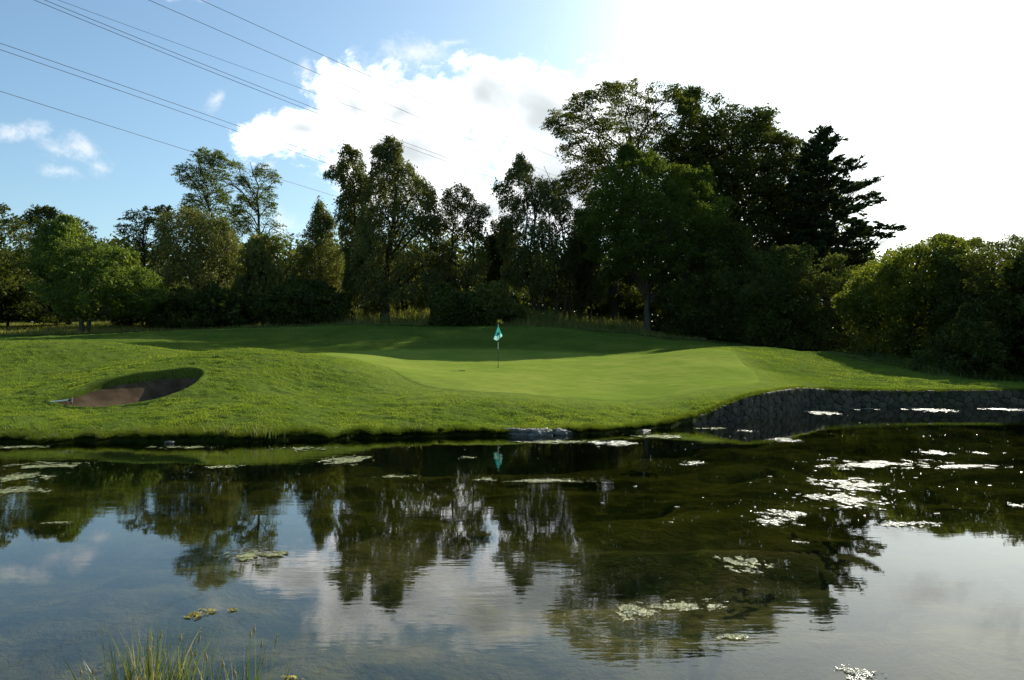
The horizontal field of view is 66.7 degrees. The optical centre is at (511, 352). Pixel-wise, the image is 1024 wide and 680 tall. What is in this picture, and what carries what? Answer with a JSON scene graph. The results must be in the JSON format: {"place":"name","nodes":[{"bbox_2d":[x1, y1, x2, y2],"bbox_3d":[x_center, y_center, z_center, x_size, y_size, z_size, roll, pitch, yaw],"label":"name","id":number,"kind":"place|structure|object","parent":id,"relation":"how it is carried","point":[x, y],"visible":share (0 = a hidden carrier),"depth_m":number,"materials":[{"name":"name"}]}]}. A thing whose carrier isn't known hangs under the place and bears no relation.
{"place":"outdoors","nodes":[
{"label":"outdoors","id":0,"kind":"place"},
{"bbox_2d":[0,91,463,234],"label":"power cable","id":1,"kind":"object","parent":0,"point":[159,141],"visible":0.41,"depth_m":78.67,"materials":[{"name":"metal"}]},
{"bbox_2d":[0,43,521,230],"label":"power cable","id":2,"kind":"object","parent":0,"point":[165,100],"visible":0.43,"depth_m":75.20,"materials":[{"name":"metal"}]},
{"bbox_2d":[0,49,521,237],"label":"power cable","id":3,"kind":"object","parent":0,"point":[163,105],"visible":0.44,"depth_m":75.35,"materials":[{"name":"metal"}]},
{"bbox_2d":[59,0,551,177],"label":"power cable","id":4,"kind":"object","parent":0,"point":[265,75],"visible":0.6,"depth_m":80.22,"materials":[{"name":"metal"}]},
{"bbox_2d":[35,0,578,204],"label":"power cable","id":5,"kind":"object","parent":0,"point":[238,82],"visible":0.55,"depth_m":77.53,"materials":[{"name":"metal"}]},
{"bbox_2d":[45,0,581,202],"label":"power cable","id":6,"kind":"object","parent":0,"point":[251,83],"visible":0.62,"depth_m":78.84,"materials":[{"name":"metal"}]},
{"bbox_2d":[149,0,588,189],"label":"power cable","id":7,"kind":"object","parent":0,"point":[317,73],"visible":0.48,"depth_m":85.46,"materials":[{"name":"metal"}]},
{"bbox_2d":[202,0,575,165],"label":"power cable","id":8,"kind":"object","parent":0,"point":[365,74],"visible":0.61,"depth_m":90.04,"materials":[{"name":"metal"}]},
{"bbox_2d":[0,455,1023,679],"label":"pond bed","id":9,"kind":"object","parent":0,"point":[373,574],"visible":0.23,"depth_m":10.65,"materials":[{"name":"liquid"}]},
{"bbox_2d":[0,322,1023,473],"bbox_3d":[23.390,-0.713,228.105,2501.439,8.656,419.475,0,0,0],"label":"lawn","id":10,"kind":"structure","parent":0,"point":[342,338],"depth_m":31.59,"materials":[{"name":"green plant"}]},
{"bbox_2d":[0,202,43,322],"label":"broadleaf tree","id":11,"kind":"object","parent":10,"relation":"on","point":[9,267],"visible":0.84,"depth_m":78.60,"materials":[{"name":"green plant"}]},
{"bbox_2d":[0,271,75,326],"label":"dark bush","id":12,"kind":"object","parent":10,"relation":"on","point":[45,317],"visible":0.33,"depth_m":83.15,"materials":[{"name":"green plant"}]},
{"bbox_2d":[8,204,127,324],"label":"oak tree","id":13,"kind":"object","parent":10,"relation":"on","point":[36,216],"visible":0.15,"depth_m":91.29,"materials":[{"name":"green plant"}]},
{"bbox_2d":[22,213,172,332],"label":"ash tree","id":14,"kind":"object","parent":10,"relation":"on","point":[54,241],"visible":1,"depth_m":67.20,"materials":[{"name":"green plant"}]},
{"bbox_2d":[43,367,207,408],"bbox_3d":[-12.278,1.764,26.139,3.750,2.476,5.301,0,0,24],"label":"bunker lip","id":15,"kind":"object","parent":10,"relation":"on","point":[149,375],"visible":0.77,"depth_m":26.72,"materials":[{"name":"plant"}]},
{"bbox_2d":[50,397,72,404],"bbox_3d":[-14.138,1.553,24.389,0.620,0.249,0.638,0,0,-28],"label":"bunker rake","id":16,"kind":"object","parent":15,"relation":"on","point":[71,400],"visible":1,"depth_m":24.47,"materials":[{"name":"white paint"}]},
{"bbox_2d":[58,377,197,406],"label":"sand","id":17,"kind":"structure","parent":10,"relation":"on","point":[134,392],"depth_m":27.04,"materials":[{"name":"sand"}]},
{"bbox_2d":[103,274,178,325],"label":"dark bush","id":18,"kind":"object","parent":10,"relation":"on","point":[115,321],"visible":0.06,"depth_m":84.60,"materials":[{"name":"green plant"}]},
{"bbox_2d":[112,204,175,269],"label":"alder tree","id":19,"kind":"object","parent":10,"relation":"on","point":[148,220],"visible":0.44,"depth_m":101.28,"materials":[{"name":"green plant"}]},
{"bbox_2d":[161,430,180,442],"bbox_3d":[-8.737,2.154,19.928,0.534,0.353,0.536,0,0,0],"label":"grass tussock","id":20,"kind":"object","parent":10,"relation":"on","point":[167,437],"depth_m":19.85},
{"bbox_2d":[147,202,248,325],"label":"willow tree","id":21,"kind":"object","parent":10,"relation":"on","point":[215,240],"visible":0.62,"depth_m":79.97,"materials":[{"name":"green plant"}]},
{"bbox_2d":[139,280,263,329],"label":"dark bush","id":22,"kind":"object","parent":10,"relation":"on","point":[211,305],"visible":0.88,"depth_m":72.06,"materials":[{"name":"green plant"}]},
{"bbox_2d":[171,146,242,266],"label":"beech tree","id":23,"kind":"object","parent":10,"relation":"on","point":[207,177],"visible":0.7,"depth_m":108.19,"materials":[{"name":"green plant"}]},
{"bbox_2d":[200,429,217,442],"bbox_3d":[-7.759,2.148,20.032,0.585,0.375,0.587,0,0,0],"label":"grass tussock","id":24,"kind":"object","parent":10,"relation":"on","point":[209,433],"depth_m":19.91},
{"bbox_2d":[202,421,245,439],"bbox_3d":[-7.447,1.984,20.093,1.256,0.471,0.648,0,0,0],"label":"reed clump","id":25,"kind":"object","parent":10,"relation":"on","point":[221,426],"visible":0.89,"depth_m":20.06,"materials":[{"name":"plant"}]},
{"bbox_2d":[215,428,233,442],"bbox_3d":[-7.400,2.134,20.081,0.634,0.405,0.637,0,0,0],"label":"grass tussock","id":26,"kind":"object","parent":10,"relation":"on","point":[221,437],"depth_m":19.94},
{"bbox_2d":[220,159,294,253],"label":"beech tree","id":27,"kind":"object","parent":10,"relation":"on","point":[254,205],"visible":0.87,"depth_m":107.04,"materials":[{"name":"green plant"}]},
{"bbox_2d":[232,232,291,325],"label":"sallow tree","id":28,"kind":"object","parent":10,"relation":"on","point":[260,273],"visible":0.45,"depth_m":77.64,"materials":[{"name":"green plant"}]},
{"bbox_2d":[242,417,287,438],"bbox_3d":[-6.443,1.920,20.165,1.223,0.600,0.599,0,0,13],"label":"reed clump","id":29,"kind":"object","parent":10,"relation":"on","point":[265,430],"visible":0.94,"depth_m":20.12,"materials":[{"name":"plant"}]},
{"bbox_2d":[241,277,354,325],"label":"dark bush","id":30,"kind":"object","parent":10,"relation":"on","point":[300,301],"visible":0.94,"depth_m":73.56,"materials":[{"name":"green plant"}]},
{"bbox_2d":[285,195,344,292],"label":"conical tree","id":31,"kind":"object","parent":10,"relation":"on","point":[322,225],"visible":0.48,"depth_m":82.95,"materials":[{"name":"green plant"}]},
{"bbox_2d":[0,419,695,443],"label":"bank grass","id":32,"kind":"structure","parent":10,"relation":"on","point":[486,428],"depth_m":20.99,"materials":[{"name":"plant"}]},
{"bbox_2d":[0,406,696,444],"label":"shore grass","id":33,"kind":"structure","parent":10,"relation":"on","point":[158,432],"depth_m":20.66,"materials":[{"name":"plant"}]},
{"bbox_2d":[265,429,277,441],"bbox_3d":[-6.284,2.164,20.280,0.480,0.332,0.494,0,0,0],"label":"grass tussock","id":34,"kind":"object","parent":33,"relation":"on","point":[271,439],"depth_m":20.20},
{"bbox_2d":[436,426,446,432],"bbox_3d":[-1.962,2.179,21.581,0.458,0.298,0.452,0,0,0],"label":"grass tussock","id":35,"kind":"object","parent":33,"relation":"on","point":[440,428],"depth_m":21.54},
{"bbox_2d":[322,138,377,316],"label":"birch tree","id":36,"kind":"object","parent":10,"relation":"on","point":[347,216],"visible":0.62,"depth_m":81.24,"materials":[{"name":"green plant"}]},
{"bbox_2d":[0,306,705,339],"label":"meadow grass","id":37,"kind":"structure","parent":10,"relation":"on","point":[598,322],"depth_m":74.50,"materials":[{"name":"plant"}]},
{"bbox_2d":[349,132,448,319],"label":"birch tree","id":38,"kind":"object","parent":10,"relation":"on","point":[392,165],"visible":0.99,"depth_m":78.23,"materials":[{"name":"green plant"}]},
{"bbox_2d":[368,257,444,311],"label":"tall thicket","id":39,"kind":"object","parent":10,"relation":"on","point":[405,306],"visible":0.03,"depth_m":96.09,"materials":[{"name":"green plant"}]},
{"bbox_2d":[428,182,491,291],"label":"open birch tree","id":40,"kind":"object","parent":10,"relation":"on","point":[474,229],"visible":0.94,"depth_m":81.22,"materials":[{"name":"green plant"}]},
{"bbox_2d":[428,282,498,325],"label":"rhododendron bush","id":41,"kind":"object","parent":10,"relation":"on","point":[449,305],"visible":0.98,"depth_m":69.39,"materials":[{"name":"green plant"}]},
{"bbox_2d":[473,280,517,322],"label":"willow bush","id":42,"kind":"object","parent":10,"relation":"on","point":[497,296],"visible":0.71,"depth_m":76.25,"materials":[{"name":"green plant"}]},
{"bbox_2d":[475,219,516,320],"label":"scrub tree","id":43,"kind":"object","parent":10,"relation":"on","point":[495,268],"visible":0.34,"depth_m":91.29,"materials":[{"name":"green plant"}]},
{"bbox_2d":[0,229,997,338],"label":"woodland","id":44,"kind":"object","parent":10,"relation":"on","point":[525,301],"visible":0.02,"depth_m":121.25,"materials":[{"name":"green plant"}]},
{"bbox_2d":[502,427,534,435],"bbox_3d":[0.221,2.275,21.745,1.123,0.379,0.587,0,0,0],"label":"shore rock","id":45,"kind":"object","parent":10,"relation":"on","point":[518,431],"visible":0.48,"depth_m":21.51,"materials":[{"name":"stone"}]},
{"bbox_2d":[502,303,556,324],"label":"bramble bush","id":46,"kind":"object","parent":10,"relation":"on","point":[521,311],"visible":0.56,"depth_m":77.18,"materials":[{"name":"green plant"}]},
{"bbox_2d":[490,151,583,322],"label":"birch tree","id":47,"kind":"object","parent":10,"relation":"on","point":[541,195],"visible":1,"depth_m":82.69,"materials":[{"name":"green plant"}]},
{"bbox_2d":[317,348,758,401],"bbox_3d":[1.118,0.750,41.578,19.784,1.983,28.867,0,0,-28],"label":"putting green","id":48,"kind":"object","parent":10,"relation":"on","point":[622,378],"visible":1,"depth_m":34.55,"materials":[{"name":"plant"}]},
{"bbox_2d":[494,326,501,339],"bbox_3d":[-0.723,-0.271,39.973,0.460,2.335,0.162,0,0,0],"label":"golf flag","id":49,"kind":"object","parent":48,"relation":"on","point":[498,335],"visible":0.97,"depth_m":39.97,"materials":[{"name":"teal fabric"}]},
{"bbox_2d":[527,427,553,435],"bbox_3d":[0.728,2.288,21.545,0.790,0.416,0.491,0,0,-18],"label":"shore rock","id":50,"kind":"object","parent":10,"relation":"on","point":[540,432],"visible":0.53,"depth_m":21.43,"materials":[{"name":"stone"}]},
{"bbox_2d":[553,428,574,435],"bbox_3d":[1.400,2.266,21.808,0.733,0.320,0.543,0,0,-38],"label":"shore rock","id":51,"kind":"object","parent":10,"relation":"on","point":[561,432],"visible":0.68,"depth_m":21.66,"materials":[{"name":"stone"}]},
{"bbox_2d":[556,205,608,320],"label":"birch tree","id":52,"kind":"object","parent":10,"relation":"on","point":[588,292],"visible":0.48,"depth_m":86.59,"materials":[{"name":"green plant"}]},
{"bbox_2d":[516,271,672,319],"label":"dark thicket","id":53,"kind":"object","parent":10,"relation":"on","point":[631,302],"visible":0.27,"depth_m":100.45,"materials":[{"name":"green plant"}]},
{"bbox_2d":[539,77,715,320],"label":"beech tree","id":54,"kind":"object","parent":10,"relation":"on","point":[600,152],"visible":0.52,"depth_m":94.16,"materials":[{"name":"green plant"}]},
{"bbox_2d":[568,141,736,331],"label":"oak tree","id":55,"kind":"object","parent":10,"relation":"on","point":[648,241],"visible":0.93,"depth_m":74.17,"materials":[{"name":"green plant"}]},
{"bbox_2d":[652,217,803,342],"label":"yew tree","id":56,"kind":"object","parent":10,"relation":"on","point":[691,300],"visible":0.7,"depth_m":71.75,"materials":[{"name":"green plant"}]},
{"bbox_2d":[652,84,826,336],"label":"beech tree","id":57,"kind":"object","parent":10,"relation":"on","point":[737,180],"visible":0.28,"depth_m":92.39,"materials":[{"name":"green plant"}]},
{"bbox_2d":[732,242,887,354],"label":"bush","id":58,"kind":"object","parent":10,"relation":"on","point":[793,320],"visible":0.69,"depth_m":63.90,"materials":[{"name":"green plant"}]},
{"bbox_2d":[749,130,880,294],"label":"holly tree","id":59,"kind":"object","parent":10,"relation":"on","point":[795,143],"visible":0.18,"depth_m":91.43,"materials":[{"name":"green plant"}]},
{"bbox_2d":[779,124,907,305],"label":"pine tree","id":60,"kind":"object","parent":10,"relation":"on","point":[822,145],"visible":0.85,"depth_m":85.78,"materials":[{"name":"green plant"}]},
{"bbox_2d":[831,232,990,359],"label":"hazel bush","id":61,"kind":"object","parent":10,"relation":"on","point":[908,326],"visible":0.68,"depth_m":53.18,"materials":[{"name":"green plant"}]},
{"bbox_2d":[910,302,1014,379],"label":"thorn tree","id":62,"kind":"object","parent":10,"relation":"on","point":[963,345],"visible":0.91,"depth_m":43.06,"materials":[{"name":"green plant"}]},
{"bbox_2d":[924,233,1023,375],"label":"thorn tree","id":63,"kind":"object","parent":10,"relation":"on","point":[980,286],"visible":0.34,"depth_m":49.31,"materials":[{"name":"green plant"}]},
{"bbox_2d":[986,245,1023,377],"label":"thorn tree","id":64,"kind":"object","parent":10,"relation":"on","point":[1013,274],"visible":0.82,"depth_m":44.37,"materials":[{"name":"green plant"}]},
{"bbox_2d":[0,406,1023,477],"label":"water","id":65,"kind":"structure","parent":0,"point":[896,435],"depth_m":19.05,"materials":[{"name":"liquid"}]},
{"bbox_2d":[0,445,44,447],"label":"algae mat","id":66,"kind":"object","parent":65,"relation":"on","point":[21,446],"visible":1,"depth_m":18.92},
{"bbox_2d":[0,486,49,492],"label":"algae mat","id":67,"kind":"object","parent":65,"relation":"on","point":[20,489],"visible":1,"depth_m":12.98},
{"bbox_2d":[0,472,54,481],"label":"algae mat","id":68,"kind":"object","parent":65,"relation":"on","point":[18,477],"visible":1,"depth_m":14.35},
{"bbox_2d":[14,461,90,468],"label":"algae mat","id":69,"kind":"object","parent":65,"relation":"on","point":[39,465],"visible":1,"depth_m":15.75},
{"bbox_2d":[41,521,68,523],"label":"algae mat","id":70,"kind":"object","parent":65,"relation":"on","point":[55,522],"visible":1,"depth_m":10.46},
{"bbox_2d":[61,642,172,679],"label":"rush clump","id":71,"kind":"object","parent":65,"relation":"on","point":[92,672],"visible":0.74,"depth_m":4.85,"materials":[{"name":"plant"}]},
{"bbox_2d":[85,609,220,679],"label":"rush clump","id":72,"kind":"object","parent":65,"relation":"on","point":[148,666],"visible":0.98,"depth_m":4.77,"materials":[{"name":"plant"}]},
{"bbox_2d":[165,440,174,443],"bbox_3d":[-8.651,2.287,19.644,0.259,0.135,0.208,0,0,0],"label":"shore rock","id":73,"kind":"object","parent":65,"relation":"in","point":[169,442],"visible":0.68,"depth_m":19.58,"materials":[{"name":"stone"}]},
{"bbox_2d":[148,445,223,448],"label":"algae mat","id":74,"kind":"object","parent":65,"relation":"on","point":[187,447],"visible":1,"depth_m":18.83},
{"bbox_2d":[143,626,230,679],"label":"rush clump","id":75,"kind":"object","parent":65,"relation":"on","point":[195,655],"visible":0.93,"depth_m":4.81,"materials":[{"name":"plant"}]},
{"bbox_2d":[184,607,208,617],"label":"algae mat","id":76,"kind":"object","parent":65,"relation":"on","point":[196,613],"visible":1,"depth_m":6.82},
{"bbox_2d":[205,465,244,467],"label":"algae mat","id":77,"kind":"object","parent":65,"relation":"on","point":[226,466],"visible":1,"depth_m":15.61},
{"bbox_2d":[183,624,295,679],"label":"rush clump","id":78,"kind":"object","parent":65,"relation":"on","point":[256,675],"visible":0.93,"depth_m":4.90,"materials":[{"name":"green reed blades"},{"name":"brown seed heads"}]},
{"bbox_2d":[212,550,289,561],"bbox_3d":[-2.939,2.288,8.778,0.873,0.012,0.434,0,0,-13],"label":"algae mat","id":79,"kind":"object","parent":65,"relation":"on","point":[250,554],"visible":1,"depth_m":8.81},
{"bbox_2d":[280,675,304,679],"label":"algae mat","id":80,"kind":"object","parent":65,"relation":"on","point":[291,676],"visible":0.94,"depth_m":5.49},
{"bbox_2d":[271,446,337,450],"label":"algae mat","id":81,"kind":"object","parent":65,"relation":"on","point":[300,448],"visible":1,"depth_m":18.56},
{"bbox_2d":[316,455,373,465],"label":"algae mat","id":82,"kind":"object","parent":65,"relation":"on","point":[345,459],"visible":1,"depth_m":16.62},
{"bbox_2d":[383,474,416,477],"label":"algae mat","id":83,"kind":"object","parent":65,"relation":"on","point":[389,476],"visible":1,"depth_m":14.36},
{"bbox_2d":[472,477,502,480],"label":"algae mat","id":84,"kind":"object","parent":65,"relation":"on","point":[485,479],"visible":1,"depth_m":14.02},
{"bbox_2d":[23,422,1002,557],"bbox_3d":[5.594,2.288,17.863,29.131,0.012,14.707,0,0,-25],"label":"floating weed","id":85,"kind":"object","parent":65,"relation":"on","point":[749,482],"visible":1,"depth_m":13.29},
{"bbox_2d":[504,478,588,482],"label":"algae mat","id":86,"kind":"object","parent":65,"relation":"on","point":[538,480],"visible":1,"depth_m":13.90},
{"bbox_2d":[511,440,582,443],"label":"algae mat","id":87,"kind":"object","parent":65,"relation":"on","point":[552,441],"visible":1,"depth_m":20.00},
{"bbox_2d":[585,439,641,445],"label":"algae mat","id":88,"kind":"object","parent":65,"relation":"on","point":[618,442],"visible":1,"depth_m":19.77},
{"bbox_2d":[615,601,665,620],"bbox_3d":[1.125,2.288,6.883,0.427,0.009,0.533,0,0,0],"label":"algae mat","id":89,"kind":"object","parent":65,"relation":"on","point":[629,608],"visible":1,"depth_m":6.87,"materials":[{"name":"plant"}]},
{"bbox_2d":[630,433,680,438],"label":"algae mat","id":90,"kind":"object","parent":65,"relation":"on","point":[663,436],"visible":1,"depth_m":21.21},
{"bbox_2d":[647,598,728,610],"bbox_3d":[1.606,2.289,7.072,0.780,0.011,0.368,0,0,0],"label":"algae mat","id":91,"kind":"object","parent":65,"relation":"on","point":[682,605],"visible":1,"depth_m":7.01,"materials":[{"name":"plant"}]},
{"bbox_2d":[681,461,704,465],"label":"algae mat","id":92,"kind":"object","parent":65,"relation":"on","point":[694,462],"visible":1,"depth_m":16.18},
{"bbox_2d":[696,427,725,429],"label":"algae mat","id":93,"kind":"object","parent":65,"relation":"on","point":[712,428],"visible":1,"depth_m":23.43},
{"bbox_2d":[716,631,753,638],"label":"algae mat","id":94,"kind":"object","parent":65,"relation":"on","point":[730,636],"visible":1,"depth_m":6.26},
{"bbox_2d":[714,555,773,575],"bbox_3d":[2.539,2.289,8.378,0.594,0.011,0.813,0,0,0],"label":"algae mat","id":95,"kind":"object","parent":65,"relation":"on","point":[751,561],"visible":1,"depth_m":8.42,"materials":[{"name":"plant"}]},
{"bbox_2d":[741,515,804,527],"bbox_3d":[3.554,2.288,10.542,0.740,0.011,0.766,0,0,0],"label":"algae mat","id":96,"kind":"object","parent":65,"relation":"on","point":[772,521],"visible":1,"depth_m":10.59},
{"bbox_2d":[754,509,806,517],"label":"algae mat","id":97,"kind":"object","parent":65,"relation":"on","point":[794,514],"visible":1,"depth_m":11.05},
{"bbox_2d":[766,437,800,441],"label":"algae mat","id":98,"kind":"object","parent":65,"relation":"on","point":[788,439],"visible":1,"depth_m":20.22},
{"bbox_2d":[803,411,847,415],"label":"algae mat","id":99,"kind":"object","parent":65,"relation":"on","point":[820,413],"visible":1,"depth_m":29.68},
{"bbox_2d":[796,492,888,509],"bbox_3d":[5.179,2.288,12.039,1.410,0.012,1.446,0,0,0],"label":"algae mat","id":100,"kind":"object","parent":65,"relation":"on","point":[852,500],"visible":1,"depth_m":12.18,"materials":[{"name":"plant"}]},
{"bbox_2d":[679,388,1023,425],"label":"stone wall","id":101,"kind":"structure","parent":65,"relation":"in","point":[771,403],"depth_m":32.18,"materials":[{"name":"stone"}]},
{"bbox_2d":[678,385,1023,421],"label":"wall top grass","id":102,"kind":"structure","parent":101,"relation":"on","point":[756,393],"depth_m":32.16,"materials":[{"name":"plant"}]},
{"bbox_2d":[806,476,904,492],"bbox_3d":[5.854,2.288,13.509,1.300,0.012,1.977,0,0,0],"label":"algae mat","id":103,"kind":"object","parent":65,"relation":"on","point":[844,483],"visible":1,"depth_m":13.48,"materials":[{"name":"plant"}]},
{"bbox_2d":[841,408,880,409],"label":"algae mat","id":104,"kind":"object","parent":65,"relation":"on","point":[865,408],"visible":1,"depth_m":31.78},
{"bbox_2d":[835,663,886,679],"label":"algae mat","id":105,"kind":"object","parent":65,"relation":"on","point":[864,672],"visible":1,"depth_m":5.54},
{"bbox_2d":[803,457,952,469],"bbox_3d":[7.635,2.288,16.022,3.126,0.012,1.874,0,0,0],"label":"algae mat","id":106,"kind":"object","parent":65,"relation":"on","point":[874,464],"visible":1,"depth_m":15.90,"materials":[{"name":"plant"}]},
{"bbox_2d":[869,521,939,527],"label":"algae mat","id":107,"kind":"object","parent":65,"relation":"on","point":[905,523],"visible":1,"depth_m":10.41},
{"bbox_2d":[900,407,958,412],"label":"algae mat","id":108,"kind":"object","parent":65,"relation":"on","point":[932,410],"visible":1,"depth_m":31.26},
{"bbox_2d":[911,450,954,454],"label":"algae mat","id":109,"kind":"object","parent":65,"relation":"on","point":[938,452],"visible":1,"depth_m":17.80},
{"bbox_2d":[941,464,1012,467],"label":"algae mat","id":110,"kind":"object","parent":65,"relation":"on","point":[952,466],"visible":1,"depth_m":15.62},
{"bbox_2d":[977,407,1023,410],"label":"algae mat","id":111,"kind":"object","parent":65,"relation":"on","point":[994,408],"visible":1,"depth_m":31.29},
{"bbox_2d":[0,0,1023,318],"label":"sky","id":112,"kind":"structure","parent":0,"point":[931,92],"materials":[{"name":"blue"}]},
{"bbox_2d":[823,348,1023,381],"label":"rough grass","id":113,"kind":"structure","parent":0,"point":[906,361],"depth_m":43.56,"materials":[{"name":"plant"}]}
]}

